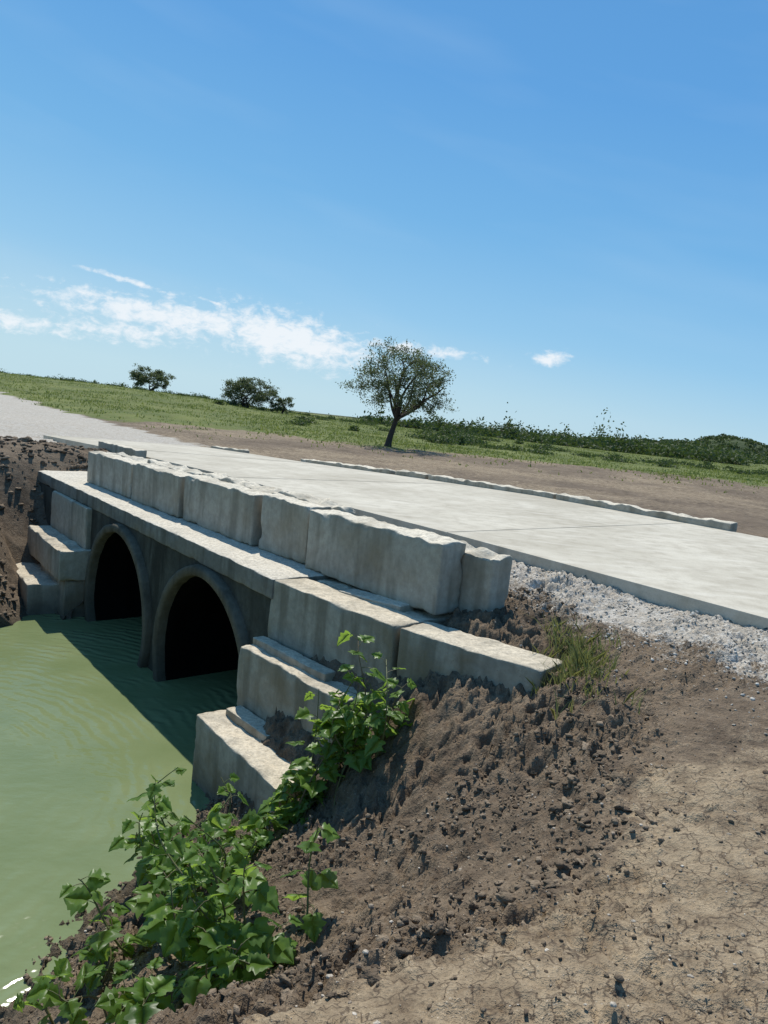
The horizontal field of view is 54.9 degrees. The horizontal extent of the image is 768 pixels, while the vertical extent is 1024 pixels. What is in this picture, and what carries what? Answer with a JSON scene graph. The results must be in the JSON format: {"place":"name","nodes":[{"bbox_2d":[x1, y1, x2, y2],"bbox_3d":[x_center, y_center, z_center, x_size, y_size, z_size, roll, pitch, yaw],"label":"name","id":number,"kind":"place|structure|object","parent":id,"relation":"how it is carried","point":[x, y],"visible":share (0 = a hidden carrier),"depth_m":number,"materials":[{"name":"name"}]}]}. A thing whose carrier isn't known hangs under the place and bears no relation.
{"place":"outdoors","nodes":[
{"label":"outdoors","id":0,"kind":"place"},
{"bbox_2d":[0,613,237,1006],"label":"pond water","id":1,"kind":"structure","parent":0,"point":[97,727],"depth_m":6.80,"materials":[{"name":"green liquid"}]},
{"bbox_2d":[0,373,767,1023],"bbox_3d":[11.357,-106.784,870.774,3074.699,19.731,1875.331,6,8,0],"label":"ground","id":2,"kind":"structure","parent":0,"point":[460,727],"depth_m":3.94,"materials":[{"name":"brown soil"}]},
{"bbox_2d":[0,436,106,622],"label":"bank rubble","id":3,"kind":"object","parent":2,"relation":"on","point":[12,587],"visible":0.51,"depth_m":13.20,"materials":[{"name":"brown soil"}]},
{"bbox_2d":[13,956,177,1023],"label":"cocklebur plant","id":4,"kind":"object","parent":2,"relation":"on","point":[45,992],"visible":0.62,"depth_m":3.31,"materials":[{"name":"green plant"}]},
{"bbox_2d":[71,915,134,994],"bbox_3d":[-1.501,2.371,3.948,0.322,0.260,0.499,3,8,-19],"label":"cocklebur plant","id":5,"kind":"object","parent":2,"relation":"on","point":[101,957],"visible":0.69,"depth_m":3.88,"materials":[{"name":"green plant"}]},
{"bbox_2d":[129,363,175,390],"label":"mesquite tree","id":6,"kind":"object","parent":2,"relation":"on","point":[140,378],"visible":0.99,"depth_m":70.66,"materials":[{"name":"green plant"}]},
{"bbox_2d":[38,470,334,681],"bbox_3d":[-0.999,1.286,12.239,7.099,2.809,8.155,-1,10,-39],"label":"culvert","id":7,"kind":"object","parent":2,"relation":"on","point":[196,597],"visible":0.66,"depth_m":8.97,"materials":[{"name":"concrete"}]},
{"bbox_2d":[16,562,58,614],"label":"course block","id":8,"kind":"structure","parent":7,"relation":"attached to","point":[39,587],"depth_m":10.84,"materials":[{"name":"concrete"}]},
{"bbox_2d":[41,565,84,616],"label":"course block","id":9,"kind":"structure","parent":7,"relation":"attached to","point":[70,595],"depth_m":10.77,"materials":[{"name":"concrete"}]},
{"bbox_2d":[27,525,90,580],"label":"course block","id":10,"kind":"structure","parent":9,"relation":"on","point":[57,554],"depth_m":10.86,"materials":[{"name":"concrete"}]},
{"bbox_2d":[51,491,91,548],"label":"course block","id":11,"kind":"structure","parent":10,"relation":"on","point":[71,518],"depth_m":11.26,"materials":[{"name":"concrete"}]},
{"bbox_2d":[87,451,148,497],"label":"barrier block","id":12,"kind":"structure","parent":7,"relation":"on","point":[111,472],"depth_m":11.27,"materials":[{"name":"concrete"}]},
{"bbox_2d":[106,452,147,461],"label":"backing block","id":13,"kind":"structure","parent":7,"relation":"on","point":[135,458],"depth_m":11.63,"materials":[{"name":"concrete"}]},
{"bbox_2d":[131,463,191,517],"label":"barrier block","id":14,"kind":"structure","parent":7,"relation":"on","point":[160,488],"depth_m":9.90,"materials":[{"name":"concrete"}]},
{"bbox_2d":[147,459,202,474],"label":"backing block","id":15,"kind":"structure","parent":7,"relation":"on","point":[185,468],"depth_m":10.49,"materials":[{"name":"concrete"}]},
{"bbox_2d":[183,475,270,545],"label":"barrier block","id":16,"kind":"structure","parent":7,"relation":"on","point":[231,510],"depth_m":8.58,"materials":[{"name":"concrete"}]},
{"bbox_2d":[202,472,281,492],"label":"backing block","id":17,"kind":"structure","parent":7,"relation":"on","point":[223,477],"depth_m":9.04,"materials":[{"name":"concrete"}]},
{"bbox_2d":[259,493,331,563],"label":"barrier block","id":18,"kind":"structure","parent":7,"relation":"on","point":[284,522],"depth_m":7.67,"materials":[{"name":"concrete"}]},
{"bbox_2d":[271,490,356,515],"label":"backing block","id":19,"kind":"structure","parent":7,"relation":"on","point":[316,500],"depth_m":7.86,"materials":[{"name":"concrete"}]},
{"bbox_2d":[305,509,465,614],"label":"barrier block","id":20,"kind":"structure","parent":7,"relation":"on","point":[419,569],"depth_m":6.42,"materials":[{"name":"concrete"}]},
{"bbox_2d":[0,369,390,425],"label":"skyline weeds","id":21,"kind":"object","parent":2,"relation":"on","point":[207,397],"visible":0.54,"depth_m":75.49,"materials":[{"name":"green plant"}]},
{"bbox_2d":[60,767,339,1023],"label":"cocklebur plant","id":22,"kind":"object","parent":2,"relation":"on","point":[204,930],"visible":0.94,"depth_m":3.54,"materials":[{"name":"green plant"}]},
{"bbox_2d":[192,710,298,820],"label":"course block","id":23,"kind":"structure","parent":2,"relation":"on","point":[226,746],"depth_m":6.08,"materials":[{"name":"grey concrete"}]},
{"bbox_2d":[226,705,269,740],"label":"course slab","id":24,"kind":"structure","parent":23,"relation":"on","point":[250,722],"depth_m":6.38,"materials":[{"name":"grey concrete"}]},
{"bbox_2d":[237,644,357,746],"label":"course block","id":25,"kind":"structure","parent":23,"relation":"on","point":[267,683],"depth_m":6.27,"materials":[{"name":"grey concrete"}]},
{"bbox_2d":[253,636,335,681],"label":"course slab","id":26,"kind":"structure","parent":25,"relation":"on","point":[291,657],"depth_m":6.33,"materials":[{"name":"grey concrete"}]},
{"bbox_2d":[268,578,425,682],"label":"course block","id":27,"kind":"structure","parent":25,"relation":"on","point":[309,618],"depth_m":6.23,"materials":[{"name":"concrete"}]},
{"bbox_2d":[317,579,451,622],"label":"footing slab","id":28,"kind":"structure","parent":27,"relation":"on","point":[422,614],"depth_m":6.24,"materials":[{"name":"concrete"}]},
{"bbox_2d":[339,588,413,611],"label":"loose slab","id":29,"kind":"structure","parent":28,"relation":"on","point":[385,601],"depth_m":6.34,"materials":[{"name":"concrete"}]},
{"bbox_2d":[219,376,279,407],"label":"mesquite tree","id":30,"kind":"object","parent":2,"relation":"on","point":[242,387],"visible":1,"depth_m":64.72,"materials":[{"name":"green plant"}]},
{"bbox_2d":[268,396,295,413],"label":"mesquite tree","id":31,"kind":"object","parent":2,"relation":"on","point":[276,406],"visible":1,"depth_m":65.21,"materials":[{"name":"green plant"}]},
{"bbox_2d":[279,630,416,806],"bbox_3d":[-0.233,1.518,5.139,0.936,1.354,0.786,6,8,0],"label":"cocklebur plant","id":32,"kind":"object","parent":2,"relation":"on","point":[350,748],"visible":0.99,"depth_m":5.11,"materials":[{"name":"green plant"}]},
{"bbox_2d":[0,586,767,1023],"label":"dirt clods","id":33,"kind":"object","parent":2,"relation":"on","point":[508,898],"visible":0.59,"depth_m":3.59,"materials":[{"name":"brown soil"}]},
{"bbox_2d":[0,372,767,492],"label":"field grass","id":34,"kind":"structure","parent":2,"relation":"on","point":[459,448],"depth_m":42.47,"materials":[{"name":"green plant"}]},
{"bbox_2d":[335,337,459,446],"bbox_3d":[0.894,-5.147,32.437,4.852,4.910,5.159,10,9,32],"label":"mesquite tree","id":35,"kind":"object","parent":2,"relation":"on","point":[415,403],"visible":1,"depth_m":31.59,"materials":[{"name":"green plant"}]},
{"bbox_2d":[37,584,767,1023],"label":"pebbles","id":36,"kind":"object","parent":2,"relation":"on","point":[365,952],"visible":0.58,"depth_m":3.19,"materials":[{"name":"stone"}]},
{"bbox_2d":[52,376,767,476],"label":"scrub bushes","id":37,"kind":"object","parent":2,"relation":"on","point":[462,437],"visible":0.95,"depth_m":51.50,"materials":[{"name":"green plant"}]},
{"bbox_2d":[98,441,737,531],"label":"concrete kerb","id":38,"kind":"structure","parent":2,"relation":"on","point":[585,500],"depth_m":13.63,"materials":[{"name":"grey concrete"}]},
{"bbox_2d":[363,516,511,613],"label":"backing block","id":39,"kind":"structure","parent":2,"relation":"on","point":[486,572],"depth_m":6.06,"materials":[{"name":"concrete"}]},
{"bbox_2d":[218,720,688,1011],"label":"earth lumps","id":40,"kind":"object","parent":2,"relation":"on","point":[371,975],"visible":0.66,"depth_m":3.00,"materials":[{"name":"brown soil"}]},
{"bbox_2d":[397,622,561,694],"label":"course block","id":41,"kind":"structure","parent":2,"relation":"on","point":[426,647],"depth_m":5.35,"materials":[{"name":"concrete"}]},
{"bbox_2d":[498,423,514,433],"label":"mesquite tree","id":42,"kind":"object","parent":2,"relation":"on","point":[506,426],"visible":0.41,"depth_m":94.13,"materials":[{"name":"green plant"}]},
{"bbox_2d":[346,402,767,465],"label":"distant shrubs","id":43,"kind":"object","parent":2,"relation":"on","point":[599,442],"visible":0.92,"depth_m":89.44,"materials":[{"name":"green plant"}]},
{"bbox_2d":[519,610,651,719],"bbox_3d":[1.315,1.036,5.127,0.825,0.432,1.920,6,8,0],"label":"grass tuft","id":44,"kind":"object","parent":2,"relation":"on","point":[585,662],"visible":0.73,"depth_m":4.98,"materials":[{"name":"green plant"}]},
{"bbox_2d":[495,562,767,720],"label":"gravel","id":45,"kind":"structure","parent":2,"relation":"on","point":[692,613],"depth_m":5.69,"materials":[{"name":"grey gravel"}]},
{"bbox_2d":[0,0,767,445],"label":"sky","id":46,"kind":"structure","parent":0,"point":[563,204],"materials":[{"name":"blue"}]},
{"bbox_2d":[43,435,767,628],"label":"concrete road","id":47,"kind":"structure","parent":0,"point":[683,567],"depth_m":9.39,"materials":[{"name":"grey concrete"}]},
{"bbox_2d":[651,436,767,456],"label":"distant hill","id":48,"kind":"structure","parent":0,"point":[740,444],"depth_m":409.31,"materials":[{"name":"green plant"}]},
{"bbox_2d":[574,434,767,456],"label":"hill trees","id":49,"kind":"object","parent":48,"relation":"on","point":[705,439],"visible":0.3,"depth_m":414.87,"materials":[{"name":"green plant"}]}
]}

